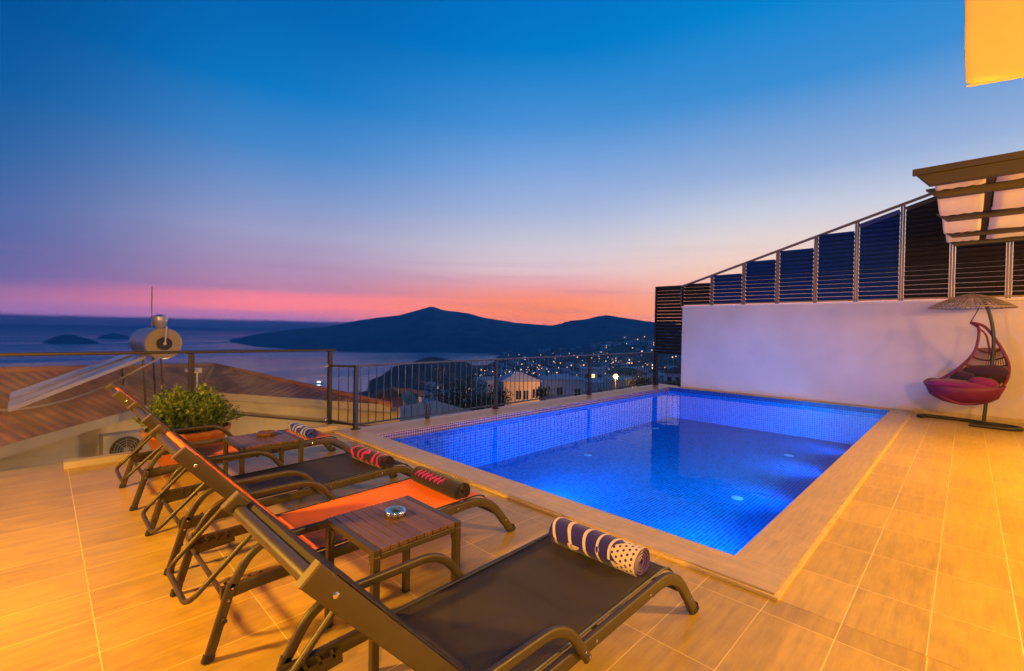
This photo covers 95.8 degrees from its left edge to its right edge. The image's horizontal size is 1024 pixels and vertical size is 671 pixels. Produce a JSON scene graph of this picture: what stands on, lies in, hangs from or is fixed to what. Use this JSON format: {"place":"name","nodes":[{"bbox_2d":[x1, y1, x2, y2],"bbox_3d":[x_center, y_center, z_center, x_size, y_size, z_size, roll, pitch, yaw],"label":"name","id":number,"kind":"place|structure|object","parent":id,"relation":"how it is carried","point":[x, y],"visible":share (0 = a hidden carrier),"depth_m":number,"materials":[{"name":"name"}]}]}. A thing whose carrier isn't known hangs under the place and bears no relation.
{"place":"outdoors","nodes":[
{"label":"outdoors","id":0,"kind":"place"},
{"bbox_2d":[41,334,98,343],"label":"island","id":1,"kind":"structure","parent":0,"point":[68,339],"depth_m":1325.46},
{"bbox_2d":[97,332,129,338],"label":"island","id":2,"kind":"structure","parent":0,"point":[113,335],"depth_m":1761.40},
{"bbox_2d":[0,324,498,399],"bbox_3d":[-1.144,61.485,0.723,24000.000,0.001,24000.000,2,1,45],"label":"sea","id":3,"kind":"structure","parent":0,"point":[307,367],"depth_m":983.69,"materials":[{"name":"blue liquid"}]},
{"bbox_2d":[229,307,551,352],"bbox_3d":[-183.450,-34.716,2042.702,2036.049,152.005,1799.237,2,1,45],"label":"mountain","id":4,"kind":"structure","parent":0,"point":[432,329],"depth_m":1400.62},
{"bbox_2d":[401,391,415,404],"bbox_3d":[-4.484,3.220,20.018,0.422,1.566,0.609,2,1,45],"label":"satellite dish","id":5,"kind":"object","parent":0,"point":[408,397],"visible":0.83,"depth_m":20.06,"materials":[{"name":"metal"}]},
{"bbox_2d":[184,332,680,420],"bbox_3d":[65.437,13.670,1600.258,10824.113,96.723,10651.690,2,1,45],"label":"ground","id":6,"kind":"structure","parent":0,"point":[623,348],"depth_m":538.31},
{"bbox_2d":[371,387,409,406],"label":"house","id":7,"kind":"structure","parent":6,"relation":"on","point":[394,393],"depth_m":32.17,"materials":[{"name":"grey"}]},
{"bbox_2d":[404,388,423,404],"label":"house","id":8,"kind":"structure","parent":6,"relation":"on","point":[421,393],"depth_m":44.88,"materials":[{"name":"grey"}]},
{"bbox_2d":[425,382,435,388],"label":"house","id":9,"kind":"structure","parent":6,"relation":"on","point":[427,385],"depth_m":324.84,"materials":[{"name":"grey"}]},
{"bbox_2d":[399,400,470,420],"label":"flat roof house","id":10,"kind":"structure","parent":6,"relation":"on","point":[416,410],"depth_m":17.09,"materials":[{"name":"concrete"}]},
{"bbox_2d":[430,383,442,390],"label":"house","id":11,"kind":"structure","parent":6,"relation":"on","point":[433,385],"depth_m":287.89,"materials":[{"name":"grey"}]},
{"bbox_2d":[434,367,445,400],"bbox_3d":[-4.758,5.420,30.067,0.763,6.706,0.201,1,1,9],"label":"utility pole","id":12,"kind":"object","parent":6,"relation":"on","point":[439,373],"visible":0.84,"depth_m":29.99,"materials":[{"name":"brown wood"}]},
{"bbox_2d":[432,390,462,406],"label":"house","id":13,"kind":"structure","parent":6,"relation":"on","point":[444,397],"depth_m":111.86,"materials":[{"name":"grey"}]},
{"bbox_2d":[407,368,506,410],"bbox_3d":[-2.755,4.530,24.172,5.266,6.486,4.763,2,1,45],"label":"tree","id":14,"kind":"object","parent":6,"relation":"on","point":[457,400],"visible":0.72,"depth_m":23.98,"materials":[{"name":"green plant"}]},
{"bbox_2d":[474,376,493,401],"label":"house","id":15,"kind":"structure","parent":6,"relation":"on","point":[479,378],"depth_m":119.88,"materials":[{"name":"grey"}]},
{"bbox_2d":[484,377,493,407],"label":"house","id":16,"kind":"structure","parent":6,"relation":"on","point":[488,380],"depth_m":70.04,"materials":[{"name":"grey"}]},
{"bbox_2d":[477,383,512,408],"bbox_3d":[-1.052,5.423,27.165,2.067,5.352,2.286,2,1,45],"label":"tree","id":17,"kind":"object","parent":6,"relation":"on","point":[502,394],"visible":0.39,"depth_m":26.97,"materials":[{"name":"green plant"}]},
{"bbox_2d":[498,372,542,406],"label":"house","id":18,"kind":"structure","parent":6,"relation":"on","point":[533,382],"depth_m":55.16,"materials":[{"name":"grey paint"}]},
{"bbox_2d":[516,391,520,399],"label":"window","id":19,"kind":"structure","parent":18,"relation":"in","point":[518,394],"depth_m":54.97,"materials":[{"name":"grey glass"}]},
{"bbox_2d":[524,391,528,399],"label":"window","id":20,"kind":"structure","parent":18,"relation":"in","point":[525,392],"depth_m":55.16,"materials":[{"name":"grey glass"}]},
{"bbox_2d":[534,385,553,400],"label":"tree","id":21,"kind":"object","parent":6,"relation":"on","point":[538,389],"visible":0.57,"depth_m":47.85,"materials":[{"name":"green plant"}]},
{"bbox_2d":[537,375,584,400],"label":"house","id":22,"kind":"structure","parent":6,"relation":"on","point":[543,378],"depth_m":72.18,"materials":[{"name":"grey"}]},
{"bbox_2d":[557,387,562,394],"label":"window","id":23,"kind":"structure","parent":22,"relation":"in","point":[560,388],"depth_m":72.02,"materials":[{"name":"grey glass"}]},
{"bbox_2d":[574,389,579,395],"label":"window","id":24,"kind":"structure","parent":22,"relation":"in","point":[576,390],"depth_m":72.24,"materials":[{"name":"grey"}]},
{"bbox_2d":[565,362,573,366],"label":"house","id":25,"kind":"structure","parent":6,"relation":"on","point":[571,364],"depth_m":626.20,"materials":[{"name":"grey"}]},
{"bbox_2d":[580,367,605,378],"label":"house","id":26,"kind":"structure","parent":6,"relation":"on","point":[596,372],"depth_m":124.44,"materials":[{"name":"grey"}]},
{"bbox_2d":[585,379,603,393],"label":"house","id":27,"kind":"structure","parent":6,"relation":"on","point":[595,383],"depth_m":95.14,"materials":[{"name":"grey"}]},
{"bbox_2d":[602,344,607,349],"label":"house","id":28,"kind":"structure","parent":6,"relation":"on","point":[604,346],"depth_m":903.97,"materials":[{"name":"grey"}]},
{"bbox_2d":[611,360,619,364],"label":"house","id":29,"kind":"structure","parent":6,"relation":"on","point":[615,362],"depth_m":532.49,"materials":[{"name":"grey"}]},
{"bbox_2d":[604,377,636,390],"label":"house","id":30,"kind":"structure","parent":6,"relation":"on","point":[612,382],"depth_m":80.41,"materials":[{"name":"grey"}]},
{"bbox_2d":[610,368,645,378],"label":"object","id":31,"kind":"structure","parent":6,"relation":"on","point":[641,373],"depth_m":111.19,"materials":[{"name":"grey"}]},
{"bbox_2d":[626,357,632,364],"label":"house","id":32,"kind":"structure","parent":6,"relation":"on","point":[628,360],"depth_m":534.34,"materials":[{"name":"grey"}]},
{"bbox_2d":[621,366,649,378],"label":"house","id":33,"kind":"structure","parent":6,"relation":"on","point":[641,369],"depth_m":143.72,"materials":[{"name":"grey"}]},
{"bbox_2d":[624,372,652,387],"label":"tree","id":34,"kind":"object","parent":6,"relation":"on","point":[642,380],"visible":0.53,"depth_m":45.83,"materials":[{"name":"green plant"}]},
{"bbox_2d":[658,368,666,372],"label":"house","id":35,"kind":"structure","parent":6,"relation":"on","point":[660,370],"depth_m":269.68,"materials":[{"name":"grey"}]},
{"bbox_2d":[663,367,679,380],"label":"house","id":36,"kind":"structure","parent":6,"relation":"on","point":[672,373],"depth_m":108.81,"materials":[{"name":"grey"}]},
{"bbox_2d":[664,380,679,386],"bbox_3d":[13.796,6.098,40.068,1.262,4.610,1.556,1,1,-13],"label":"tree","id":37,"kind":"object","parent":6,"relation":"on","point":[671,382],"visible":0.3,"depth_m":39.93,"materials":[{"name":"green plant"}]},
{"bbox_2d":[965,0,1023,86],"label":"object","id":38,"kind":"object","parent":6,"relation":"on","point":[994,41],"visible":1,"depth_m":4.89,"materials":[{"name":"concrete"}]},
{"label":"terrace base","id":39,"kind":"structure","parent":6,"relation":"on","visible":0},
{"bbox_2d":[0,431,962,670],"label":"deck","id":40,"kind":"structure","parent":39,"relation":"on","point":[85,584],"depth_m":2.52,"materials":[{"name":"tile"}]},
{"bbox_2d":[0,424,337,475],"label":"terrace kerb","id":41,"kind":"structure","parent":40,"relation":"on","point":[91,461],"depth_m":4.87,"materials":[{"name":"stone"}]},
{"bbox_2d":[0,349,335,424],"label":"metal railing","id":42,"kind":"object","parent":41,"relation":"on","point":[190,370],"visible":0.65,"depth_m":5.79,"materials":[{"name":"black metal"}]},
{"bbox_2d":[131,381,245,466],"bbox_3d":[-3.461,0.941,5.054,0.973,0.871,1.064,2,1,45],"label":"potted plant","id":43,"kind":"object","parent":40,"relation":"on","point":[172,409],"visible":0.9,"depth_m":4.86,"materials":[{"name":"green plant"}]},
{"bbox_2d":[105,383,350,510],"bbox_3d":[-2.629,0.923,4.608,0.774,0.983,2.115,2,1,45],"label":"sun lounger","id":44,"kind":"object","parent":40,"relation":"on","point":[211,448],"visible":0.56,"depth_m":4.20,"materials":[{"name":"brown metal"}]},
{"bbox_2d":[288,422,317,438],"bbox_3d":[-2.253,1.022,4.971,0.478,0.112,0.133,2,1,45],"label":"rolled towel","id":45,"kind":"object","parent":44,"relation":"on","point":[302,430],"visible":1,"depth_m":4.86,"materials":[{"name":"blue fabric"}]},
{"bbox_2d":[223,430,303,489],"bbox_3d":[-2.190,1.156,4.070,0.502,0.511,0.502,2,1,45],"label":"side table","id":46,"kind":"object","parent":40,"relation":"on","point":[281,439],"visible":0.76,"depth_m":4.01,"materials":[{"name":"brown wood"}]},
{"bbox_2d":[257,430,275,436],"bbox_3d":[-2.207,0.880,4.159,0.152,0.036,0.152,1,1,22],"label":"ashtray","id":47,"kind":"object","parent":46,"relation":"on","point":[266,433],"visible":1,"depth_m":4.12,"materials":[{"name":"brown glass"}]},
{"bbox_2d":[127,401,412,575],"bbox_3d":[-1.653,0.952,3.675,0.774,0.983,2.115,2,1,45],"label":"sun lounger","id":48,"kind":"object","parent":40,"relation":"on","point":[330,470],"visible":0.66,"depth_m":3.35,"materials":[{"name":"brown metal"}]},
{"bbox_2d":[350,445,394,469],"bbox_3d":[-1.213,1.049,3.989,0.498,0.119,0.141,2,1,43],"label":"rolled towel","id":49,"kind":"object","parent":48,"relation":"on","point":[377,459],"visible":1,"depth_m":3.89,"materials":[{"name":"multicoloured fabric"}]},
{"bbox_2d":[148,424,515,664],"bbox_3d":[-0.947,0.973,2.960,0.774,0.983,2.115,2,1,45],"label":"sun lounger","id":50,"kind":"object","parent":40,"relation":"on","point":[307,524],"visible":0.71,"depth_m":2.56,"materials":[{"name":"brown metal"}]},
{"bbox_2d":[410,466,469,499],"bbox_3d":[-0.530,1.068,3.358,0.538,0.123,0.145,2,15,45],"label":"rolled towel","id":51,"kind":"object","parent":50,"relation":"on","point":[448,486],"visible":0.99,"depth_m":3.27,"materials":[{"name":"brown fabric"}]},
{"bbox_2d":[324,496,460,670],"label":"side table","id":52,"kind":"object","parent":40,"relation":"on","point":[374,533],"visible":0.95,"depth_m":2.26,"materials":[{"name":"brown wood"}]},
{"bbox_2d":[384,506,405,518],"bbox_3d":[-0.598,0.905,2.372,0.110,0.028,0.110,2,1,45],"label":"ashtray","id":53,"kind":"object","parent":52,"relation":"on","point":[394,512],"visible":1,"depth_m":2.35,"materials":[{"name":"clear glass"}]},
{"bbox_2d":[220,490,698,670],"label":"sun lounger","id":54,"kind":"object","parent":40,"relation":"on","point":[538,604],"visible":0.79,"depth_m":1.81,"materials":[{"name":"black fabric"}]},
{"bbox_2d":[548,517,649,576],"bbox_3d":[0.439,1.090,2.404,0.518,0.137,0.161,2,1,43],"label":"rolled towel","id":55,"kind":"object","parent":54,"relation":"on","point":[633,559],"visible":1,"depth_m":2.33,"materials":[{"name":"blue fabric"}]},
{"bbox_2d":[358,384,677,434],"bbox_3d":[1.182,1.516,9.867,0.590,0.280,9.263,2,1,45],"label":"pool coping","id":56,"kind":"object","parent":39,"relation":"on","point":[385,428],"visible":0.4,"depth_m":8.28,"materials":[{"name":"stone"}]},
{"bbox_2d":[350,352,658,429],"bbox_3d":[0.934,0.907,9.887,0.130,0.929,9.188,2,1,45],"label":"metal railing","id":57,"kind":"object","parent":56,"relation":"on","point":[427,412],"visible":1,"depth_m":8.59,"materials":[{"name":"black metal"}]},
{"bbox_2d":[330,365,355,425],"bbox_3d":[-2.493,0.862,6.797,0.569,0.875,0.022,1,1,30],"label":"metal railing","id":58,"kind":"object","parent":57,"relation":"attached to","point":[338,421],"visible":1,"depth_m":6.78,"materials":[{"name":"black metal"}]},
{"bbox_2d":[653,285,683,386],"bbox_3d":[4.402,0.009,13.010,0.836,2.800,0.096,2,1,45],"label":"louvred screen","id":59,"kind":"object","parent":56,"relation":"on","point":[669,293],"visible":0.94,"depth_m":13.00,"materials":[{"name":"wood"}]},
{"bbox_2d":[658,353,680,383],"bbox_3d":[4.385,0.924,13.021,0.772,0.830,0.024,2,1,45],"label":"metal railing","id":60,"kind":"object","parent":59,"relation":"attached to","point":[667,368],"visible":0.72,"depth_m":13.02,"materials":[{"name":"black metal"}]},
{"bbox_2d":[337,429,788,594],"bbox_3d":[-0.394,1.548,4.702,5.590,0.280,0.305,2,1,45],"label":"pool coping","id":61,"kind":"object","parent":39,"relation":"on","point":[751,573],"visible":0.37,"depth_m":3.57,"materials":[{"name":"stone"}]},
{"bbox_2d":[672,386,891,409],"bbox_3d":[6.063,1.594,11.070,4.676,0.278,0.300,2,1,45],"label":"pool coping","id":62,"kind":"object","parent":39,"relation":"on","point":[787,398],"visible":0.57,"depth_m":10.64,"materials":[{"name":"stone"}]},
{"bbox_2d":[735,408,911,574],"bbox_3d":[4.771,1.626,6.194,0.320,0.280,9.063,2,1,45],"label":"pool coping","id":63,"kind":"object","parent":39,"relation":"on","point":[784,540],"visible":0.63,"depth_m":3.99,"materials":[{"name":"stone"}]},
{"bbox_2d":[681,298,1023,423],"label":"garden wall","id":64,"kind":"structure","parent":39,"relation":"on","point":[890,354],"depth_m":10.03,"materials":[{"name":"white paint"}]},
{"bbox_2d":[681,177,1023,305],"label":"louvred fence","id":65,"kind":"object","parent":64,"relation":"on","point":[925,245],"visible":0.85,"depth_m":9.73,"materials":[{"name":"black metal"}]},
{"bbox_2d":[778,412,1023,670],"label":"deck","id":66,"kind":"structure","parent":39,"relation":"on","point":[919,549],"depth_m":3.22,"materials":[{"name":"tile"}]},
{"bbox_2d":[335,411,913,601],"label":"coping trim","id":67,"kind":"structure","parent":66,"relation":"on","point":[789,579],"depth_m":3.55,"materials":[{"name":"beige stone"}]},
{"bbox_2d":[912,150,1023,246],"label":"pergola","id":68,"kind":"object","parent":66,"relation":"on","point":[960,190],"visible":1,"depth_m":5.55,"materials":[{"name":"wood"}]},
{"bbox_2d":[916,294,1023,430],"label":"hanging chair","id":69,"kind":"object","parent":66,"relation":"on","point":[973,384],"visible":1,"depth_m":8.03,"materials":[{"name":"metal"}]},
{"bbox_2d":[0,0,1023,328],"label":"sky","id":70,"kind":"structure","parent":0,"point":[288,164],"materials":[{"name":"blue"}]},
{"bbox_2d":[488,315,680,354],"bbox_3d":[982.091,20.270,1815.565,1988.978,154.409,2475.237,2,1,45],"label":"hill","id":71,"kind":"structure","parent":0,"point":[585,333],"depth_m":1321.77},
{"bbox_2d":[380,387,889,554],"bbox_3d":[2.879,1.840,7.843,4.680,0.804,8.765,2,1,45],"label":"pool basin","id":72,"kind":"object","parent":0,"point":[692,464],"visible":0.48,"depth_m":8.24,"materials":[{"name":"tile"}]},
{"bbox_2d":[731,496,742,499],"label":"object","id":73,"kind":"object","parent":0,"point":[737,497],"visible":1,"depth_m":6.41,"materials":[{"name":"blue"}]},
{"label":"neighbour yard","id":74,"kind":"structure","parent":0,"visible":0},
{"bbox_2d":[0,363,399,471],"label":"neighbour house","id":75,"kind":"structure","parent":74,"relation":"on","point":[57,433],"depth_m":9.18,"materials":[{"name":"tile"}]},
{"bbox_2d":[8,314,181,411],"bbox_3d":[-7.014,0.494,8.402,1.293,1.810,3.885,1,1,-16],"label":"solar water heater","id":76,"kind":"object","parent":75,"relation":"on","point":[159,337],"visible":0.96,"depth_m":8.78,"materials":[{"name":"silver metal"}]},
{"bbox_2d":[0,357,161,411],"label":"hose","id":77,"kind":"object","parent":76,"relation":"attached to","point":[68,399],"visible":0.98,"depth_m":7.83,"materials":[{"name":"grey"}]},
{"bbox_2d":[151,287,152,370],"bbox_3d":[-7.559,-0.142,9.701,0.021,1.760,0.021,2,1,45],"label":"antenna","id":78,"kind":"object","parent":76,"relation":"attached to","point":[151,314],"visible":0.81,"depth_m":9.69,"materials":[{"name":"grey metal"}]},
{"bbox_2d":[99,428,150,454],"bbox_3d":[-7.040,2.077,8.536,0.350,0.620,0.840,2,1,37],"label":"air conditioner","id":79,"kind":"object","parent":75,"relation":"attached to","point":[120,442],"visible":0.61,"depth_m":8.31,"materials":[{"name":"grey metal"}]},
{"bbox_2d":[194,368,201,386],"bbox_3d":[-7.504,1.004,11.014,0.100,0.470,0.180,2,1,45],"label":"roof box","id":80,"kind":"object","parent":75,"relation":"on","point":[199,370],"visible":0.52,"depth_m":11.01,"materials":[{"name":"white"}]}
]}

